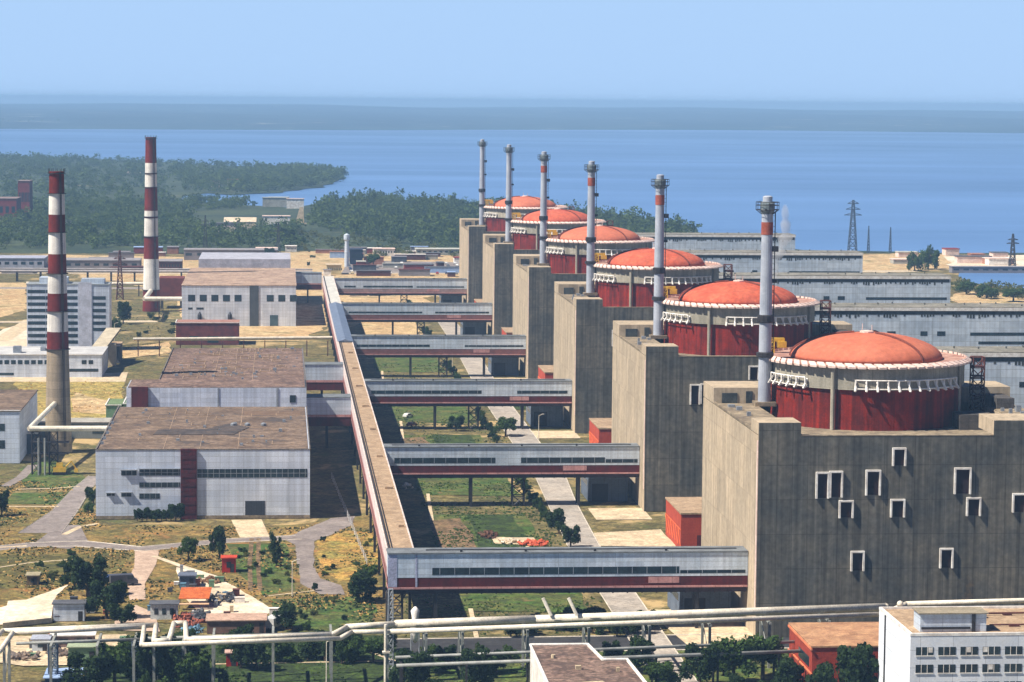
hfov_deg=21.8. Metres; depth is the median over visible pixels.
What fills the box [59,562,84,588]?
tree
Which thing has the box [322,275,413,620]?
enclosed gallery
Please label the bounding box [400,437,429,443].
garden soil
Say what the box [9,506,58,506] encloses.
path
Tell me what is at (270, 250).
tree
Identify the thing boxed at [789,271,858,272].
window
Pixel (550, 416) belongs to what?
transformer house
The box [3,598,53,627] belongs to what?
slab
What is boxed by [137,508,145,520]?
shrub
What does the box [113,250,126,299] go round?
lattice tower
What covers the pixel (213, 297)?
window
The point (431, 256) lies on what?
shed
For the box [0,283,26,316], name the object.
sand
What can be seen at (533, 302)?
reactor building
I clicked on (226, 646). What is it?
shrub
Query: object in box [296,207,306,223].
monument
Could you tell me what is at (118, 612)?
tree
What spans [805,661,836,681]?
tree
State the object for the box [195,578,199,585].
crate
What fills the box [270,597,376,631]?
lawn
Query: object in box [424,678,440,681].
shrub
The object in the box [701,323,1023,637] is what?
reactor building
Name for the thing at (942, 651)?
window
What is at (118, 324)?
tree
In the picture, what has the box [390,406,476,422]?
lawn
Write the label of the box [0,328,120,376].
canteen
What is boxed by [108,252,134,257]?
shed
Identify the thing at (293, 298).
window
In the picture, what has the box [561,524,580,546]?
tree
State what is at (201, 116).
hills
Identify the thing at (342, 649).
shrub
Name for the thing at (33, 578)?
shed
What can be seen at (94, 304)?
window
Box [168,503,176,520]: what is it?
shrub
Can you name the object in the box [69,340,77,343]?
window
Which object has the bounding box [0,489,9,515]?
tree
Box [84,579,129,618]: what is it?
tree
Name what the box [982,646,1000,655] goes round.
window
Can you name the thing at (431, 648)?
shrub
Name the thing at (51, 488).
path
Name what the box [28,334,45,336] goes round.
window
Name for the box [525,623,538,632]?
shrub
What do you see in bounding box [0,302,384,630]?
grass tufts
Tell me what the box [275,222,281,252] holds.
electricity pylon
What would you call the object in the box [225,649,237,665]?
kiosk
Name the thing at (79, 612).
door
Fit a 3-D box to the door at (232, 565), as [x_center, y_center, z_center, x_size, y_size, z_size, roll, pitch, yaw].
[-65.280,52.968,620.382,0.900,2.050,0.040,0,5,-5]
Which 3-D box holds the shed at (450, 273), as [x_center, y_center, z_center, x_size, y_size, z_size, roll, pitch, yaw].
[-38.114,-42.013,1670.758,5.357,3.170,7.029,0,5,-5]
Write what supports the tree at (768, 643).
on the lawn at (504, 675)
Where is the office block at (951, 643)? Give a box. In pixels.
[878,606,1023,681]
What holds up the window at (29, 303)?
in the office tower at (89, 302)
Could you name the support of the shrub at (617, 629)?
on the road at (492, 644)
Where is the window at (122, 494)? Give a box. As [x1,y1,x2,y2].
[121,493,130,496]
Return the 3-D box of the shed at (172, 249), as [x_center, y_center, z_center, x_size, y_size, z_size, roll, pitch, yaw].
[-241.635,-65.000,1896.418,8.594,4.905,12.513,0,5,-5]
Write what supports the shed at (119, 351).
on the ground at (332, 461)
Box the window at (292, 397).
[290,395,295,401]
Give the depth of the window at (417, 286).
1400.51 m
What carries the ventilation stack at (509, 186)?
on the reactor building at (497, 289)
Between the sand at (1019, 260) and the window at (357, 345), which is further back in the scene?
the sand at (1019, 260)
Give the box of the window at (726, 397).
[722,393,736,402]
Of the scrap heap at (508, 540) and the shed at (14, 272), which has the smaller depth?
the scrap heap at (508, 540)
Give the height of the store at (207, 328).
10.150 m
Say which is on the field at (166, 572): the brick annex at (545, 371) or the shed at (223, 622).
the shed at (223, 622)
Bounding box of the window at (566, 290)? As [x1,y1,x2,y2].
[564,288,573,293]
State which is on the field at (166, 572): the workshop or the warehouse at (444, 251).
the workshop
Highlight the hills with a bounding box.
[0,103,1023,132]
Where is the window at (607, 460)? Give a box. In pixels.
[606,459,637,462]
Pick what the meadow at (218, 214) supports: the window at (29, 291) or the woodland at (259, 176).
the woodland at (259, 176)
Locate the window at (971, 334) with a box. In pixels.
[970,333,1023,335]
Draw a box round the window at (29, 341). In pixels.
[28,340,45,343]
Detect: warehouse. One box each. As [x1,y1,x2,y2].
[0,197,20,217]
[0,255,47,267]
[18,180,32,211]
[66,258,141,267]
[159,259,182,267]
[183,248,277,259]
[285,245,296,251]
[325,263,341,274]
[349,248,362,263]
[373,248,394,255]
[415,248,458,254]
[949,266,1023,272]
[968,253,984,254]
[982,257,1013,264]
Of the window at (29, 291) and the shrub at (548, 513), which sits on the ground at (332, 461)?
the shrub at (548, 513)
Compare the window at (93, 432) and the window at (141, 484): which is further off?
the window at (93, 432)
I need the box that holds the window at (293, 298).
[290,295,296,301]
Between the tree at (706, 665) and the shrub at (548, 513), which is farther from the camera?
the shrub at (548, 513)
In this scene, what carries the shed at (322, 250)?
on the sand at (300, 260)
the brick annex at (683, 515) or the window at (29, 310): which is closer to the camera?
the brick annex at (683, 515)
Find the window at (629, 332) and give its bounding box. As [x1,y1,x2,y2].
[626,329,637,336]
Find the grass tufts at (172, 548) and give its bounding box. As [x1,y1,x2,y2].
[0,381,383,628]
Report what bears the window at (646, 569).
in the bridge at (695, 570)
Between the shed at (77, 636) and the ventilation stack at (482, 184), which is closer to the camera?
the shed at (77, 636)
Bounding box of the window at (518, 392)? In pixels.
[517,391,567,393]
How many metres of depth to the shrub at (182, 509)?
695.38 m
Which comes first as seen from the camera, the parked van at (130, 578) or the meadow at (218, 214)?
the parked van at (130, 578)
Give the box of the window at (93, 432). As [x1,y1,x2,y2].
[92,431,103,433]
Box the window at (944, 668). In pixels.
[937,664,955,673]
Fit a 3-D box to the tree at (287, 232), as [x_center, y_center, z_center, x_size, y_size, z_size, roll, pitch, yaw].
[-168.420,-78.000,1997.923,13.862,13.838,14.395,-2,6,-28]
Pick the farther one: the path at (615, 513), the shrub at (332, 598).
the path at (615, 513)
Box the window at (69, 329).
[68,328,77,330]
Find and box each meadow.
[0,156,1023,254]
[112,299,174,345]
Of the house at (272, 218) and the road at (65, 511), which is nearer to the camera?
the road at (65, 511)
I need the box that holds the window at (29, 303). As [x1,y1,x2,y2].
[28,302,44,305]
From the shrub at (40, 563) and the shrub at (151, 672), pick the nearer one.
the shrub at (151, 672)
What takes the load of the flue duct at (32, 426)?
on the lawn at (71, 477)
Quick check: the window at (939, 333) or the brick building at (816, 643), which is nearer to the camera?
the brick building at (816, 643)
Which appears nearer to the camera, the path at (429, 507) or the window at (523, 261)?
the path at (429, 507)
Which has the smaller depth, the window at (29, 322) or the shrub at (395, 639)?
the shrub at (395, 639)
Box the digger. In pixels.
[53,461,77,474]
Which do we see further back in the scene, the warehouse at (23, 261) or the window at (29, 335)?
the warehouse at (23, 261)
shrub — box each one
[38,559,43,566]
[46,572,54,577]
[66,549,76,554]
[118,654,131,677]
[124,634,130,652]
[133,509,140,520]
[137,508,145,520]
[137,671,150,681]
[143,664,151,681]
[145,507,151,518]
[148,511,154,520]
[149,666,156,680]
[151,509,160,520]
[157,510,165,520]
[161,675,185,681]
[162,509,169,520]
[163,652,181,663]
[165,631,182,640]
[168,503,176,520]
[170,503,180,520]
[178,503,184,520]
[181,628,196,633]
[194,669,207,681]
[198,650,210,676]
[216,629,236,653]
[219,644,231,651]
[235,623,253,633]
[264,567,272,573]
[271,578,280,584]
[274,648,298,662]
[297,642,317,660]
[299,613,307,618]
[299,645,313,659]
[306,641,321,655]
[310,610,318,615]
[328,596,338,601]
[335,641,348,664]
[344,629,365,644]
[345,634,358,654]
[382,628,397,650]
[420,643,443,653]
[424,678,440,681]
[431,658,447,672]
[434,644,456,668]
[448,366,455,373]
[455,647,470,666]
[473,641,482,652]
[475,410,485,417]
[480,422,488,428]
[487,422,492,430]
[487,431,495,438]
[492,649,506,672]
[493,434,500,442]
[501,644,519,658]
[503,624,518,636]
[510,624,521,636]
[513,478,528,483]
[522,485,530,492]
[525,492,538,498]
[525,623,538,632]
[528,492,536,502]
[532,497,542,508]
[538,501,546,511]
[540,508,547,520]
[545,511,553,523]
[548,609,560,629]
[561,606,578,622]
[576,607,594,621]
[585,621,606,634]
[593,606,606,612]
[602,640,620,655]
[610,620,624,635]
[623,620,635,633]
[634,625,647,632]
[638,619,651,631]
[655,679,668,681]
[716,659,731,676]
[727,673,745,681]
[757,679,778,681]
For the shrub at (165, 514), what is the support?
on the ground at (332, 461)
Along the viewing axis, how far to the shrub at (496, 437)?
859.92 m
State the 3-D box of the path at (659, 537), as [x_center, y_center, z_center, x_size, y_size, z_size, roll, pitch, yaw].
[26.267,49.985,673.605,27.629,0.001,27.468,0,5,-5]
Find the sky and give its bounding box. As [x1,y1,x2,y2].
[0,0,1023,110]
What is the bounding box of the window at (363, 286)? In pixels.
[363,286,412,287]
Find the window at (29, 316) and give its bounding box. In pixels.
[28,315,44,317]
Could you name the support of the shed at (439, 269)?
on the sand at (300, 260)
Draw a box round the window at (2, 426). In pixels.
[0,424,4,430]
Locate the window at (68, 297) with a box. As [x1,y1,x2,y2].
[67,296,77,299]
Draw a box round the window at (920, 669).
[915,665,933,673]
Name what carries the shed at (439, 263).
on the sand at (300, 260)
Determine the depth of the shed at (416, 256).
1840.53 m
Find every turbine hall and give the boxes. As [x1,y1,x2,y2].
[634,232,795,249]
[679,249,862,272]
[719,271,950,302]
[814,302,1023,345]
[934,345,1023,407]
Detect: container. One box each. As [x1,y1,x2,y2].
[66,643,95,658]
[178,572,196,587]
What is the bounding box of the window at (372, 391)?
[371,390,481,393]
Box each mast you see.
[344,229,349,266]
[382,588,393,681]
[867,226,869,252]
[889,227,891,252]
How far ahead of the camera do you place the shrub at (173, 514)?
694.91 m
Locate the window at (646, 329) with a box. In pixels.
[644,327,649,336]
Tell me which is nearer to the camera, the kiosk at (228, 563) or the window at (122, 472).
the kiosk at (228, 563)
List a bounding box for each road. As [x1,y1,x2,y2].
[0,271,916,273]
[0,287,142,288]
[0,321,156,321]
[0,536,286,549]
[19,476,95,532]
[32,525,87,548]
[282,516,354,594]
[396,635,788,652]
[439,322,696,681]
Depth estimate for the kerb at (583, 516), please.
705.66 m
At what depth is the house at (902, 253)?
1924.87 m
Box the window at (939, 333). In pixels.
[937,331,944,335]
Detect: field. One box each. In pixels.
[0,490,398,629]
[315,530,377,580]
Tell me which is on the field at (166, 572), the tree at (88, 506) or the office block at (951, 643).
the tree at (88, 506)
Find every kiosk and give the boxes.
[149,600,179,619]
[221,555,236,572]
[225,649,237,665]
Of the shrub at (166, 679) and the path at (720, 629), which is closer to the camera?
the shrub at (166, 679)
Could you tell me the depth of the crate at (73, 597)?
581.18 m
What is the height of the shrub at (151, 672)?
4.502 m
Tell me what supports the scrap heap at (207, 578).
on the field at (166, 572)
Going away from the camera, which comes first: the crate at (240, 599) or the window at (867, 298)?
the crate at (240, 599)
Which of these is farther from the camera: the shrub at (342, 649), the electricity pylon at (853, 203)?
the electricity pylon at (853, 203)
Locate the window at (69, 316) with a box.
[68,315,77,317]
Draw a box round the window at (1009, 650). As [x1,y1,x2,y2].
[1004,646,1021,655]
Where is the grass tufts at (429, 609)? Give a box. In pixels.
[129,362,601,681]
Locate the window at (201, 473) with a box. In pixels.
[197,469,306,477]
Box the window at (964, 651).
[960,647,978,655]
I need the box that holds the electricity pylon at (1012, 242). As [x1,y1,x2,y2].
[1006,234,1018,265]
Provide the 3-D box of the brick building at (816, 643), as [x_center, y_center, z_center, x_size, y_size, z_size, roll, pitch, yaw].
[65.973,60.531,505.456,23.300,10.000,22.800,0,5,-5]
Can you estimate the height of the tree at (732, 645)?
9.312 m
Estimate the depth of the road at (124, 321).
1314.09 m
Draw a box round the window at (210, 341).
[207,336,218,342]
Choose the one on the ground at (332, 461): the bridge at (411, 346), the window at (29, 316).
the bridge at (411, 346)
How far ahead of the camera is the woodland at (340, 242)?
1946.55 m
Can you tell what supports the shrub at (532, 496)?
on the ground at (332, 461)
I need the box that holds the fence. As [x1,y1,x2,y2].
[331,474,366,560]
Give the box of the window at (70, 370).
[69,369,97,371]
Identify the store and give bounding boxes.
[175,319,239,344]
[224,217,256,231]
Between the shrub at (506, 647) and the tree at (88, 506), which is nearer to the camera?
the shrub at (506, 647)
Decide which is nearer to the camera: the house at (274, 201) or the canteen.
the canteen
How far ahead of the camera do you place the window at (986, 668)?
464.44 m
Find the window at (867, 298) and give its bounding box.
[866,297,946,299]
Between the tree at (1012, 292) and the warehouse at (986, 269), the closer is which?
the tree at (1012, 292)
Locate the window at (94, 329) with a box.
[93,328,105,330]
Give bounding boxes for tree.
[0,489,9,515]
[58,651,116,681]
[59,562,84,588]
[67,554,108,595]
[83,500,93,513]
[84,487,95,502]
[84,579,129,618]
[93,642,137,681]
[106,603,137,623]
[112,317,121,327]
[117,301,131,323]
[127,632,174,681]
[159,632,199,666]
[174,651,211,681]
[177,536,198,560]
[208,525,225,557]
[230,632,253,667]
[241,643,271,669]
[264,248,275,252]
[266,642,292,657]
[267,530,281,553]
[271,550,281,565]
[272,602,297,629]
[280,228,297,242]
[301,620,310,630]
[310,629,339,660]
[311,583,317,590]
[333,636,362,662]
[347,570,377,601]
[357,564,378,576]
[358,638,383,663]
[366,253,379,263]
[388,648,434,681]
[446,415,464,430]
[460,645,495,681]
[493,416,517,435]
[548,508,565,532]
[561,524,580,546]
[623,634,655,670]
[642,660,681,681]
[678,642,719,681]
[710,635,758,677]
[739,632,785,679]
[773,656,804,681]
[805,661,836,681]
[835,641,878,681]
[906,251,923,270]
[917,244,939,269]
[956,281,976,292]
[976,283,998,298]
[1001,288,1023,301]
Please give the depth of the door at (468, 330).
1241.39 m
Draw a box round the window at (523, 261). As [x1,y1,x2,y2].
[521,259,528,263]
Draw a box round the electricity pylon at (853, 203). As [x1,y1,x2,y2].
[845,200,860,250]
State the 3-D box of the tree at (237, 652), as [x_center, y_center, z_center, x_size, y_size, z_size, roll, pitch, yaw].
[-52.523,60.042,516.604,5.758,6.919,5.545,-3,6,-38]
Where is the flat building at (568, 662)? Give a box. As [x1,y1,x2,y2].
[529,643,646,681]
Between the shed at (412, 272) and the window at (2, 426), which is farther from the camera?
the shed at (412, 272)
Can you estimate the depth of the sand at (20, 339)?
1206.85 m
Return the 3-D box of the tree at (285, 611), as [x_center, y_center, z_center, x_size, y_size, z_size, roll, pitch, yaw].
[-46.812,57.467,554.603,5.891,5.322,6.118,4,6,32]
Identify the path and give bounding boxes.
[0,320,26,340]
[0,372,127,381]
[0,585,67,624]
[2,465,36,485]
[2,559,72,566]
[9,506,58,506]
[16,486,78,489]
[62,523,99,534]
[115,605,159,630]
[128,550,158,599]
[152,556,215,575]
[176,567,268,618]
[215,660,394,663]
[231,519,268,537]
[399,421,403,438]
[426,494,433,519]
[468,608,478,636]
[492,537,534,544]
[494,378,526,378]
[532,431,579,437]
[566,529,674,545]
[588,508,651,519]
[649,609,753,647]
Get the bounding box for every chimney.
[45,168,71,452]
[142,135,160,311]
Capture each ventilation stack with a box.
[477,139,486,225]
[503,144,514,243]
[537,151,550,265]
[583,161,598,295]
[649,174,668,338]
[752,196,778,405]
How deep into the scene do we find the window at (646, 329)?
772.49 m
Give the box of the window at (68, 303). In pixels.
[67,302,77,305]
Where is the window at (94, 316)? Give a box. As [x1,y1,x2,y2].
[93,315,105,317]
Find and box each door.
[42,644,46,650]
[78,611,81,620]
[230,564,233,572]
[259,623,263,632]
[465,327,474,334]
[494,363,504,374]
[534,412,546,425]
[592,484,607,500]
[697,535,700,545]
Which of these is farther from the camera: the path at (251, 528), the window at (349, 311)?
the window at (349, 311)
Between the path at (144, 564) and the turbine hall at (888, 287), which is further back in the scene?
the turbine hall at (888, 287)
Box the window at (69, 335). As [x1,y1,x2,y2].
[68,334,77,336]
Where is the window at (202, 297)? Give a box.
[200,295,206,300]
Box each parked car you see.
[402,413,413,417]
[406,422,416,426]
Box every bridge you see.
[296,272,321,302]
[305,362,342,393]
[306,394,350,447]
[334,278,466,301]
[341,302,491,334]
[351,334,525,376]
[364,379,571,429]
[384,443,639,506]
[386,546,747,628]
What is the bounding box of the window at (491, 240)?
[489,238,495,242]
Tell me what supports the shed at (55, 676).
on the lawn at (293, 672)
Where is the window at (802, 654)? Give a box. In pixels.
[798,647,808,666]
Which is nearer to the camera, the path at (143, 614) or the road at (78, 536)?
the path at (143, 614)
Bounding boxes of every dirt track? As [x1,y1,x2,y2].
[247,538,253,590]
[256,538,262,590]
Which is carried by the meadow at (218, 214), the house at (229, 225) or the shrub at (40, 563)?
the house at (229, 225)
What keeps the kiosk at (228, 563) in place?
on the field at (166, 572)
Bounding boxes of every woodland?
[0,151,348,201]
[0,190,308,248]
[296,227,1023,298]
[304,186,702,247]
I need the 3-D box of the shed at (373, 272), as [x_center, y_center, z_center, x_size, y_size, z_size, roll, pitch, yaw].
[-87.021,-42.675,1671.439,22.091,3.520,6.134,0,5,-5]
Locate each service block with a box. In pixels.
[26,431,42,453]
[37,418,110,437]
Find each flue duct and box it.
[27,401,106,474]
[142,289,181,321]
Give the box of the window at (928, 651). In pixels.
[916,647,933,655]
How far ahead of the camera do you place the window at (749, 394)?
603.82 m
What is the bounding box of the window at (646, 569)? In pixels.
[432,566,678,574]
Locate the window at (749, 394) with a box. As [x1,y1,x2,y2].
[746,391,752,402]
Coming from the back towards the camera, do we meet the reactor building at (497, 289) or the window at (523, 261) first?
the reactor building at (497, 289)
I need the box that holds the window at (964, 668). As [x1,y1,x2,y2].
[959,664,977,673]
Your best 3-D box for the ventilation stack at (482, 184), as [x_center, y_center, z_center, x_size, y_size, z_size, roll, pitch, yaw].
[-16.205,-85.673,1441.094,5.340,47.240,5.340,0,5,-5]
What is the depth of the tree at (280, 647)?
521.43 m
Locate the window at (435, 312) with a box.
[435,312,488,312]
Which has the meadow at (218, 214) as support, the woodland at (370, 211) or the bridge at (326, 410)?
the woodland at (370, 211)
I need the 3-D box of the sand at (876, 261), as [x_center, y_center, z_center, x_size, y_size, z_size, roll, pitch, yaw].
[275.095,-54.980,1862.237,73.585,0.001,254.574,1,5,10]
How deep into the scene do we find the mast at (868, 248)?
1979.31 m
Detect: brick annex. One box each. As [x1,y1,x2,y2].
[474,299,481,302]
[501,327,512,334]
[538,365,552,378]
[589,418,611,442]
[665,497,701,545]
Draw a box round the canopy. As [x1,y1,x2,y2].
[179,587,211,608]
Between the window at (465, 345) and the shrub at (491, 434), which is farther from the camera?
the window at (465, 345)
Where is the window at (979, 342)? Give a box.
[978,341,1023,343]
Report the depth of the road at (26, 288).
1540.74 m
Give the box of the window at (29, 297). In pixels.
[28,296,44,298]
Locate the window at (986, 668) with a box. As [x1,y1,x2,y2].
[982,664,999,672]
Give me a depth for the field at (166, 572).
642.93 m
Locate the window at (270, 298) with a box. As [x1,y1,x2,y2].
[267,295,273,301]
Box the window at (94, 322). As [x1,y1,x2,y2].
[93,321,105,324]
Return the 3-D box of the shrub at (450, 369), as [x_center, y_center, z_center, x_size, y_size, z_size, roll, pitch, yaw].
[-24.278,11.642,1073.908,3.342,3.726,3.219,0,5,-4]
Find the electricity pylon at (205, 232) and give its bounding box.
[201,215,208,247]
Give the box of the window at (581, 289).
[579,287,583,293]
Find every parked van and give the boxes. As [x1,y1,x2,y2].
[109,573,137,585]
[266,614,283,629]
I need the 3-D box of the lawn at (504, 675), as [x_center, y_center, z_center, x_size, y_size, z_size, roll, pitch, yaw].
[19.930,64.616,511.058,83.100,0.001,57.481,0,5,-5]
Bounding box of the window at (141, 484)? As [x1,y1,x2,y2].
[139,482,179,486]
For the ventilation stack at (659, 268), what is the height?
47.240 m
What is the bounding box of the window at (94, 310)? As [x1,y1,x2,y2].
[93,309,105,311]
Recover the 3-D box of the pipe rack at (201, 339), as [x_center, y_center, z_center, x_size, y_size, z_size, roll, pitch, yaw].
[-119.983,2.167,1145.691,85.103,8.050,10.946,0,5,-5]
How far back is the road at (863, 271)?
1758.06 m
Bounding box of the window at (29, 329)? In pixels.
[28,328,45,330]
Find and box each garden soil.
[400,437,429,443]
[429,518,475,547]
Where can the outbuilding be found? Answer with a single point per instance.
(18, 412)
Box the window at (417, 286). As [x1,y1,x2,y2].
[417,286,463,287]
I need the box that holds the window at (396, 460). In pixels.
[394,458,494,462]
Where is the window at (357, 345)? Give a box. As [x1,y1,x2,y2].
[357,345,429,346]
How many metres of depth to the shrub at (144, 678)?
490.25 m
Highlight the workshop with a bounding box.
[95,347,309,518]
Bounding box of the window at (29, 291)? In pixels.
[28,290,44,292]
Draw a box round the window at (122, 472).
[121,471,136,474]
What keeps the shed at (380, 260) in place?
on the sand at (300, 260)
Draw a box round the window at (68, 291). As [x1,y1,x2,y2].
[67,290,77,292]
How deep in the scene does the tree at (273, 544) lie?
641.83 m
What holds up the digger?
on the lawn at (71, 477)
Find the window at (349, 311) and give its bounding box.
[349,311,421,312]
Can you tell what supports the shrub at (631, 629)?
on the road at (557, 492)
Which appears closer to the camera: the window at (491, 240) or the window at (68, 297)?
the window at (68, 297)
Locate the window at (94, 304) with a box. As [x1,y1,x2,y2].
[93,303,105,305]
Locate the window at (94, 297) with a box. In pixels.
[93,296,105,299]
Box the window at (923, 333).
[920,331,926,335]
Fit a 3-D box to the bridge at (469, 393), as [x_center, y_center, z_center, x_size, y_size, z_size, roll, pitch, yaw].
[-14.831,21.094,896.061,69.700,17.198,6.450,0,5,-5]
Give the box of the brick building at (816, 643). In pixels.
[788,622,878,681]
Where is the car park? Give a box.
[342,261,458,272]
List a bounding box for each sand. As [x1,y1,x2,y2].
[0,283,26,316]
[0,326,26,345]
[0,634,126,665]
[13,382,124,417]
[47,251,458,330]
[71,393,106,413]
[78,274,326,340]
[122,342,170,357]
[863,253,950,272]
[944,255,1023,265]
[950,292,1023,302]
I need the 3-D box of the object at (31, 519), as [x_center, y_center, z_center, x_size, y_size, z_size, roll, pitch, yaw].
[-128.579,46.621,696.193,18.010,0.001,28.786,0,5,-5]
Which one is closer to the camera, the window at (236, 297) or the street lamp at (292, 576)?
the street lamp at (292, 576)
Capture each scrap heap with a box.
[11,650,40,660]
[45,647,67,655]
[171,611,203,627]
[181,623,204,633]
[188,607,210,622]
[198,575,225,583]
[206,591,235,602]
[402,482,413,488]
[477,530,497,538]
[498,537,520,543]
[517,538,548,546]
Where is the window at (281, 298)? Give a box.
[278,295,284,301]
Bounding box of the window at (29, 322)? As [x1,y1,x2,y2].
[28,321,44,324]
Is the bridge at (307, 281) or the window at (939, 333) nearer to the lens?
the window at (939, 333)
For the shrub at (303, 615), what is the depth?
565.12 m
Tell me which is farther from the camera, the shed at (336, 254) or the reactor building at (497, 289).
the shed at (336, 254)
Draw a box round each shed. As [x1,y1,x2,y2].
[1,269,33,272]
[25,572,40,584]
[30,634,51,650]
[43,668,82,681]
[49,631,96,646]
[52,599,86,620]
[105,398,124,417]
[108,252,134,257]
[112,341,122,362]
[120,266,143,267]
[134,246,162,253]
[167,246,178,253]
[205,613,266,633]
[315,249,343,252]
[323,269,331,275]
[329,251,344,257]
[344,247,366,253]
[352,264,375,270]
[356,260,365,263]
[356,270,390,275]
[363,256,383,263]
[367,247,381,252]
[382,263,402,267]
[391,256,406,261]
[394,254,425,259]
[398,268,429,275]
[403,263,433,268]
[410,246,428,250]
[424,252,440,256]
[424,266,458,272]
[426,254,437,259]
[436,261,444,265]
[447,271,454,276]
[453,257,458,263]
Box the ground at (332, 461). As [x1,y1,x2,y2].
[0,187,1003,681]
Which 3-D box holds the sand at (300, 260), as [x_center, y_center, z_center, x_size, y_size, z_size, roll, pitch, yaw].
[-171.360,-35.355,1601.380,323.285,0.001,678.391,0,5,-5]
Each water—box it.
[0,129,1023,252]
[959,273,1023,287]
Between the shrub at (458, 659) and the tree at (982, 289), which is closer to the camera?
the shrub at (458, 659)
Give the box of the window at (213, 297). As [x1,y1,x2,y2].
[211,295,217,300]
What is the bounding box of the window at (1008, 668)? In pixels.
[1004,664,1021,672]
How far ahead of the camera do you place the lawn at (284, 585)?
624.56 m
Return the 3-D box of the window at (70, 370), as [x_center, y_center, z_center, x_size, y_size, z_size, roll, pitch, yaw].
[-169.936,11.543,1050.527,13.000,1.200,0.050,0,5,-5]
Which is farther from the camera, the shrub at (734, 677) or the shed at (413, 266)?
the shed at (413, 266)
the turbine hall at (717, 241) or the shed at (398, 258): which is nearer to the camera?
the turbine hall at (717, 241)
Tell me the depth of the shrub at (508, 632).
547.69 m
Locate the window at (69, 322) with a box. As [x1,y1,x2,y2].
[68,321,77,324]
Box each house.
[159,276,184,307]
[181,252,296,325]
[209,222,235,231]
[262,197,287,206]
[262,215,289,223]
[286,198,303,208]
[439,295,461,301]
[460,322,486,334]
[488,358,518,374]
[526,406,562,426]
[581,477,627,501]
[667,592,730,618]
[889,258,907,263]
[895,251,918,256]
[942,248,958,255]
[954,255,991,262]
[984,257,1008,264]
[989,251,1008,256]
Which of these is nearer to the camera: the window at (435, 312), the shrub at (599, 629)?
the shrub at (599, 629)
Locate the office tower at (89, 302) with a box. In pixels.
[26,276,111,345]
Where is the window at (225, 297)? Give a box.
[223,295,229,300]
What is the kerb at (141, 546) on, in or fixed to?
on the ground at (332, 461)
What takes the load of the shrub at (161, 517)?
on the ground at (332, 461)
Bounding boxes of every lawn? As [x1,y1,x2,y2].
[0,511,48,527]
[0,553,133,589]
[8,492,68,503]
[20,456,84,488]
[94,635,397,681]
[226,543,295,593]
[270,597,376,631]
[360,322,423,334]
[373,358,444,371]
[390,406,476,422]
[404,435,520,495]
[405,649,788,681]
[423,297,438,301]
[432,435,475,443]
[432,514,586,611]
[466,515,526,546]
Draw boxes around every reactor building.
[459,193,574,302]
[482,205,612,334]
[513,222,654,378]
[553,247,732,432]
[611,274,851,511]
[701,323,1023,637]
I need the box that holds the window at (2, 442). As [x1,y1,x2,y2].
[0,440,4,447]
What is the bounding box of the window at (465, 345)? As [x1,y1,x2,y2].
[465,345,522,346]
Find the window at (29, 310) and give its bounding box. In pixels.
[28,309,44,311]
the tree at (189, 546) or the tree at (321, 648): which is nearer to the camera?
the tree at (321, 648)
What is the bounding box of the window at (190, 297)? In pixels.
[188,295,194,300]
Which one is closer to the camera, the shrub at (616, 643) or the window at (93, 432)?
the shrub at (616, 643)
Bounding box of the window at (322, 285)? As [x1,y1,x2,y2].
[322,285,385,572]
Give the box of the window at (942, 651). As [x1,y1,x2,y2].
[938,647,955,655]
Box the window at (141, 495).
[139,493,159,498]
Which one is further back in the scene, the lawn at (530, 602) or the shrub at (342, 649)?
the lawn at (530, 602)
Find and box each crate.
[70,596,77,599]
[180,582,185,588]
[189,583,196,586]
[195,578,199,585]
[209,579,214,587]
[215,576,223,581]
[233,588,239,595]
[234,596,244,602]
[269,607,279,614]
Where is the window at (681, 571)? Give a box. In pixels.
[680,570,744,572]
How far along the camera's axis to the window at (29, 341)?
1158.23 m
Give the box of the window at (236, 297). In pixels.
[234,295,241,300]
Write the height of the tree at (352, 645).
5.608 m
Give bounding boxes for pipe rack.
[0,268,312,281]
[0,597,1023,681]
[26,282,142,295]
[133,336,331,355]
[395,640,799,681]
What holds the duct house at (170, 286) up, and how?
on the sand at (310, 317)
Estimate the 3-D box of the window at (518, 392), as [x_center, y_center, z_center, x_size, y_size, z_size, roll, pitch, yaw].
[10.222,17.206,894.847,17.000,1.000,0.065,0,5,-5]
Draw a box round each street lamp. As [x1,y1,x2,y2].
[292,559,299,596]
[326,641,328,681]
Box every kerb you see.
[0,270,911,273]
[0,320,156,322]
[0,535,295,550]
[18,475,95,532]
[397,633,788,652]
[438,322,697,681]
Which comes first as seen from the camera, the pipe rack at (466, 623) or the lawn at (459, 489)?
the pipe rack at (466, 623)
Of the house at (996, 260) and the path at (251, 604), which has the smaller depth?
the path at (251, 604)
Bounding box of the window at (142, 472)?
[139,469,179,475]
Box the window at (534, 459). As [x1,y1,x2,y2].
[521,457,604,462]
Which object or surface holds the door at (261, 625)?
in the shed at (223, 622)
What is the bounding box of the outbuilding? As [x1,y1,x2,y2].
[0,390,37,462]
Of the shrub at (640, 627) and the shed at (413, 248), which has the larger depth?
the shed at (413, 248)
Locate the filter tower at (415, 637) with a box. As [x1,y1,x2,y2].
[410,606,419,652]

